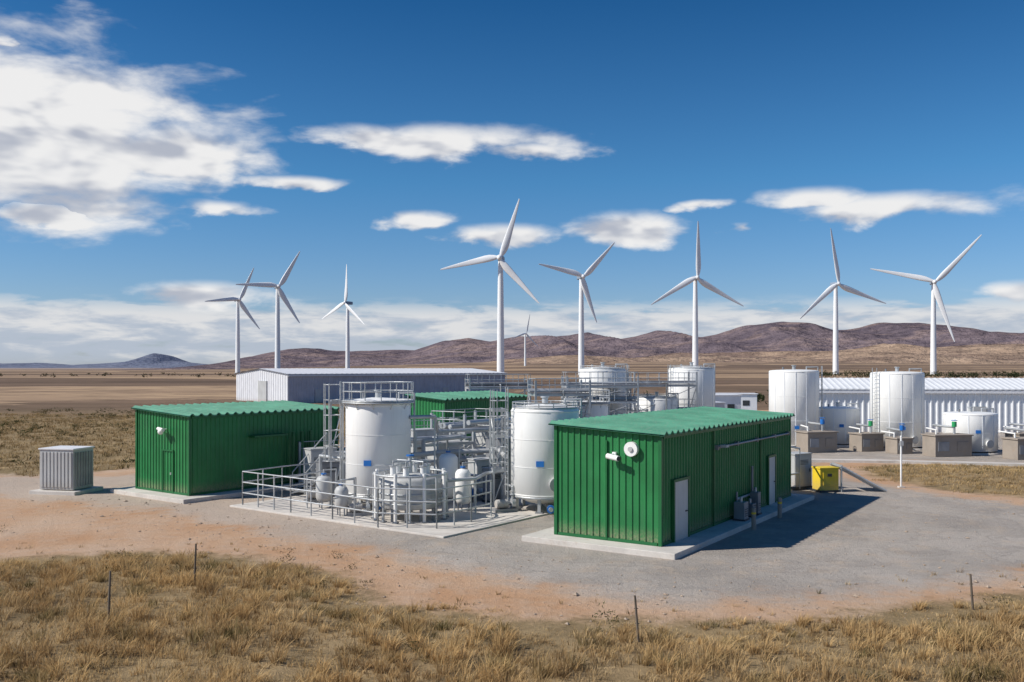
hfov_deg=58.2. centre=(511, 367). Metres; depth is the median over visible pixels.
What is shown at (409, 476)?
steel vessel skid
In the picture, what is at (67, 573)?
dry grass
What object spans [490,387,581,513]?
storage tank
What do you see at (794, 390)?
storage tank
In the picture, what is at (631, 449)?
security camera and siren
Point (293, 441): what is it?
rack
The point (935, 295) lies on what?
wind turbine
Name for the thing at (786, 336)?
hills
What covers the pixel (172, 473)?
door
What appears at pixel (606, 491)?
double door seam
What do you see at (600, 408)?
storage tank
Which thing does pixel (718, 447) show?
wall conduit
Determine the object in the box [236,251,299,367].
wind turbine
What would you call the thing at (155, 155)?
sky
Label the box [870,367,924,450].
storage tank
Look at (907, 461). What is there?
concrete kerb
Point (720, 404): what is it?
site cabin
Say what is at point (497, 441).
control cabinet
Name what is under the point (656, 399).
storage tank
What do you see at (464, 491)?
pressure vessel
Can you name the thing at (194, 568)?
fence post
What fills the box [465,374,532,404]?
pipe rack
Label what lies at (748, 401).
site cabin
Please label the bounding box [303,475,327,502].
pump
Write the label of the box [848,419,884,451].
concrete pump housing
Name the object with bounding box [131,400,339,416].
roof
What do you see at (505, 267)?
wind turbine
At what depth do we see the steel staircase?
47.65 m
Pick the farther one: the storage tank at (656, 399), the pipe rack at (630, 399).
the storage tank at (656, 399)
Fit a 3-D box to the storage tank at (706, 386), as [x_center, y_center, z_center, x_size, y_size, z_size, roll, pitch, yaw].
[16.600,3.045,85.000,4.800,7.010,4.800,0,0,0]
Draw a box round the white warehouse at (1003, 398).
[819,378,1023,432]
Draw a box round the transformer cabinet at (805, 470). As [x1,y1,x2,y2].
[791,451,812,488]
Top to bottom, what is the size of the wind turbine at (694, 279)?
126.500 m
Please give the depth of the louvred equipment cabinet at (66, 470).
47.14 m
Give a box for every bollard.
[751,507,755,529]
[777,497,781,517]
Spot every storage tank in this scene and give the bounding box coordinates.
[323,381,414,510]
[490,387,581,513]
[570,389,609,417]
[579,362,628,414]
[636,392,678,410]
[668,362,714,406]
[769,365,822,448]
[819,402,859,446]
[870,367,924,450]
[943,407,1001,454]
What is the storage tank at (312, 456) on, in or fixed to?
on the concrete pad
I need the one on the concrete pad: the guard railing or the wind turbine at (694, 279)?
the guard railing
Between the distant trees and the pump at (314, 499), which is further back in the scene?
the distant trees
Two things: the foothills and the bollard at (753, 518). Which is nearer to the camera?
the bollard at (753, 518)
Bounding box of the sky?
[0,0,1023,364]
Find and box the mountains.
[0,353,206,367]
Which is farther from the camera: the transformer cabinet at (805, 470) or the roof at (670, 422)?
the transformer cabinet at (805, 470)
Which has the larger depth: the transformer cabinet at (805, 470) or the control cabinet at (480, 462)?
the transformer cabinet at (805, 470)
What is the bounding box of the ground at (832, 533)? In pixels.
[0,361,1023,681]
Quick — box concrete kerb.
[812,459,1023,466]
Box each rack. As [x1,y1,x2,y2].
[249,431,311,483]
[297,437,344,482]
[411,417,461,439]
[411,427,474,468]
[430,408,506,461]
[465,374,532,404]
[526,378,591,416]
[561,372,639,414]
[628,372,697,412]
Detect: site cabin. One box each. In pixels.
[715,393,757,409]
[715,394,742,408]
[715,401,726,407]
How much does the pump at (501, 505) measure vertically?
1.135 m
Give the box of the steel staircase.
[292,432,339,493]
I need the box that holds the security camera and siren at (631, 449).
[606,442,638,460]
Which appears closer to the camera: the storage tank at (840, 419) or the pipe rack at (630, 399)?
the pipe rack at (630, 399)
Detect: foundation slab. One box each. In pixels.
[110,482,301,503]
[522,493,813,559]
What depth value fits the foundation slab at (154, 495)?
45.85 m
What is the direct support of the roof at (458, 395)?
on the walls at (424, 406)
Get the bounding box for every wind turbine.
[205,268,259,372]
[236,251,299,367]
[322,264,363,367]
[440,199,538,376]
[512,315,536,365]
[539,242,614,374]
[651,221,742,364]
[800,228,885,374]
[870,235,980,374]
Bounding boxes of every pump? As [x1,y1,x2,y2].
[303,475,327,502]
[347,488,371,515]
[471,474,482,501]
[492,483,517,512]
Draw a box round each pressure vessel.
[316,469,336,508]
[335,478,354,515]
[439,447,459,503]
[455,462,474,511]
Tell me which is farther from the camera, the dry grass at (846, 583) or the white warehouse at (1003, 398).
the white warehouse at (1003, 398)
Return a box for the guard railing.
[242,462,491,528]
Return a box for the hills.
[97,322,1023,369]
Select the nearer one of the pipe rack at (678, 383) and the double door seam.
the double door seam
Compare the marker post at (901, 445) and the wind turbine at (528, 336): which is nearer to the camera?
the marker post at (901, 445)
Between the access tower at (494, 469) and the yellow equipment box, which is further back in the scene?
the yellow equipment box
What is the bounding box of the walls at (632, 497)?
[558,419,789,542]
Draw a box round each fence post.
[107,571,111,618]
[193,543,196,582]
[634,595,639,641]
[969,574,973,609]
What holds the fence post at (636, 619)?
on the ground at (832, 533)
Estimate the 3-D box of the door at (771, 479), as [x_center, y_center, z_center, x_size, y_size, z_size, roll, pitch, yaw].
[11.980,5.173,42.426,0.130,2.255,1.150,0,0,33]
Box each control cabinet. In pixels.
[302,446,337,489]
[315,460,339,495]
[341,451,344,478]
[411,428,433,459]
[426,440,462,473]
[467,457,496,496]
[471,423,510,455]
[482,466,500,501]
[485,436,510,490]
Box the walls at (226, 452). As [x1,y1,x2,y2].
[138,410,335,492]
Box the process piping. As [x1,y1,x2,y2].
[277,405,799,513]
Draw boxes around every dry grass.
[0,412,344,476]
[0,548,1023,681]
[16,542,1023,627]
[850,462,1023,494]
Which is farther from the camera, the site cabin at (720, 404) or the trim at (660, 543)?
the site cabin at (720, 404)
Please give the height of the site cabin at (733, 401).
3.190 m
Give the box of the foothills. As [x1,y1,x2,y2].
[481,343,1023,363]
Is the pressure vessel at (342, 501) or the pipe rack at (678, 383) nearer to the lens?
the pressure vessel at (342, 501)
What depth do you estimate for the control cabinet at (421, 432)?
49.80 m
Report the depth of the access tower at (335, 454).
42.94 m
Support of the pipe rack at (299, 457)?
on the ground at (832, 533)
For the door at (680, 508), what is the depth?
33.54 m
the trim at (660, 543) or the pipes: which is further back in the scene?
the pipes
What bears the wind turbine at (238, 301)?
on the ground at (832, 533)
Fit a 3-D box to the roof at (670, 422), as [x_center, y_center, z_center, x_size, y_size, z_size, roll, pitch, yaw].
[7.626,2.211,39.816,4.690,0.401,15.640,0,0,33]
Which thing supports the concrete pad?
on the ground at (832, 533)
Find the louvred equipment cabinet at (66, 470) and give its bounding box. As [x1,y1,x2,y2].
[29,445,102,495]
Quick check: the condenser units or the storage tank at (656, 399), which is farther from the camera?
the storage tank at (656, 399)
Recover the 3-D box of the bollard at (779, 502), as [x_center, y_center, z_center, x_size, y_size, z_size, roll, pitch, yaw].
[11.545,6.053,39.630,0.185,0.895,0.190,0,0,0]
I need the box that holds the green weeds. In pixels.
[592,601,617,628]
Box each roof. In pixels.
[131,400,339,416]
[404,390,527,400]
[548,406,794,435]
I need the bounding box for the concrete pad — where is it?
[230,495,553,537]
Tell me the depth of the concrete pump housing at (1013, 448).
64.95 m
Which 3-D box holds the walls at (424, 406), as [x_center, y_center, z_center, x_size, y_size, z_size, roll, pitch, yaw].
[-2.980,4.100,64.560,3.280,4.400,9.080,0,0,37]
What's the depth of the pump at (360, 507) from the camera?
39.76 m
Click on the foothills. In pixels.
(965, 354)
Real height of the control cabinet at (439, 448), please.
2.455 m
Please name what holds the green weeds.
on the ground at (832, 533)
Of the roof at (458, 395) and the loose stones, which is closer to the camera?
the loose stones
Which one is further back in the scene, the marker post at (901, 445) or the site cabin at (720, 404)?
the site cabin at (720, 404)
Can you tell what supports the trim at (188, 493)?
attached to the walls at (226, 452)
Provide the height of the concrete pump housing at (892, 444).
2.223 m
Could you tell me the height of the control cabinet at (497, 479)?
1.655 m
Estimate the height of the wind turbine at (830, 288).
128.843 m
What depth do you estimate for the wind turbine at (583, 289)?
746.76 m
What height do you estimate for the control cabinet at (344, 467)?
2.155 m
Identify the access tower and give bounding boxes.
[328,400,343,504]
[487,407,504,505]
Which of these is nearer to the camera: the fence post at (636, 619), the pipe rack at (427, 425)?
the fence post at (636, 619)
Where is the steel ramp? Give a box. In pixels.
[830,462,886,491]
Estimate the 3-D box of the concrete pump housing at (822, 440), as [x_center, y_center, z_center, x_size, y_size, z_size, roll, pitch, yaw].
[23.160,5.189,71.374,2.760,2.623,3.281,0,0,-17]
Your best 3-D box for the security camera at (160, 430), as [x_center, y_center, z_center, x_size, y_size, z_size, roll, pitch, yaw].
[-17.465,3.180,45.908,0.454,0.380,0.626,0,0,-39]
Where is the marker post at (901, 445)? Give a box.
[897,436,904,487]
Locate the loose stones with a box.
[3,496,1023,633]
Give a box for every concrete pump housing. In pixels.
[795,417,838,452]
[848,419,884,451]
[880,423,913,453]
[921,420,973,456]
[998,427,1023,459]
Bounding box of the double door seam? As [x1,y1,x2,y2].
[606,440,606,538]
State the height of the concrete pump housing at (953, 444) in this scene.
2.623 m
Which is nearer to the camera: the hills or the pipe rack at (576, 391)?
the pipe rack at (576, 391)
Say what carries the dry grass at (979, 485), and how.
on the ground at (832, 533)
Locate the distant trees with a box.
[0,370,1023,403]
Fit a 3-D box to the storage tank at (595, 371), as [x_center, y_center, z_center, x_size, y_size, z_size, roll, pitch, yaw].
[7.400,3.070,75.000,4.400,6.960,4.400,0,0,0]
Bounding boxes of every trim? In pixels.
[135,409,337,495]
[407,396,526,461]
[554,417,790,546]
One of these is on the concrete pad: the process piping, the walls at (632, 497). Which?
the process piping
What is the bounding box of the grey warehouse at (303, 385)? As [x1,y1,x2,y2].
[234,368,504,402]
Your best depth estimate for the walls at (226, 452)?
47.01 m
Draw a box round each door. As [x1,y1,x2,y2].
[162,449,173,493]
[671,476,689,542]
[766,454,776,504]
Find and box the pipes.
[1003,423,1023,436]
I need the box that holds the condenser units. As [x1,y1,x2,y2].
[732,487,761,521]
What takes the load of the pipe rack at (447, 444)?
on the concrete pad
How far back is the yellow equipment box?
47.73 m
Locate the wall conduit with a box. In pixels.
[713,424,789,525]
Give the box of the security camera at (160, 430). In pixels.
[156,427,165,434]
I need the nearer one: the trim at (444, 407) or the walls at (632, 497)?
the walls at (632, 497)
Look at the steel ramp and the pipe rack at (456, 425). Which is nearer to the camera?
the steel ramp
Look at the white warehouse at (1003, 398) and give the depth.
91.72 m
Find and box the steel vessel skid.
[371,454,448,523]
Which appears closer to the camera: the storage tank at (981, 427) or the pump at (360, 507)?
the pump at (360, 507)
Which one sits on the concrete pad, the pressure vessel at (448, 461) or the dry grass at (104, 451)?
the pressure vessel at (448, 461)
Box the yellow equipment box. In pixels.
[811,466,839,492]
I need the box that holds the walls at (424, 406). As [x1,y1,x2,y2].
[409,396,525,455]
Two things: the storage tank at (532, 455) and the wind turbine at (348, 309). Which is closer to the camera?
the storage tank at (532, 455)
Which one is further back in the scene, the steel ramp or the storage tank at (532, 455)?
the steel ramp
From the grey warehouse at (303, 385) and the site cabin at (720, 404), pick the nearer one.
the site cabin at (720, 404)
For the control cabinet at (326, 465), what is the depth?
45.77 m
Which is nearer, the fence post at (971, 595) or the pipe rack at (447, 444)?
the fence post at (971, 595)
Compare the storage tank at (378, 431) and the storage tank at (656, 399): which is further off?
the storage tank at (656, 399)
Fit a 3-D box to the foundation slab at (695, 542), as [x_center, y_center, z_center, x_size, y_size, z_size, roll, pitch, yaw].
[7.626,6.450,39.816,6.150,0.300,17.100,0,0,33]
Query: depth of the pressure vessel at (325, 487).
41.73 m

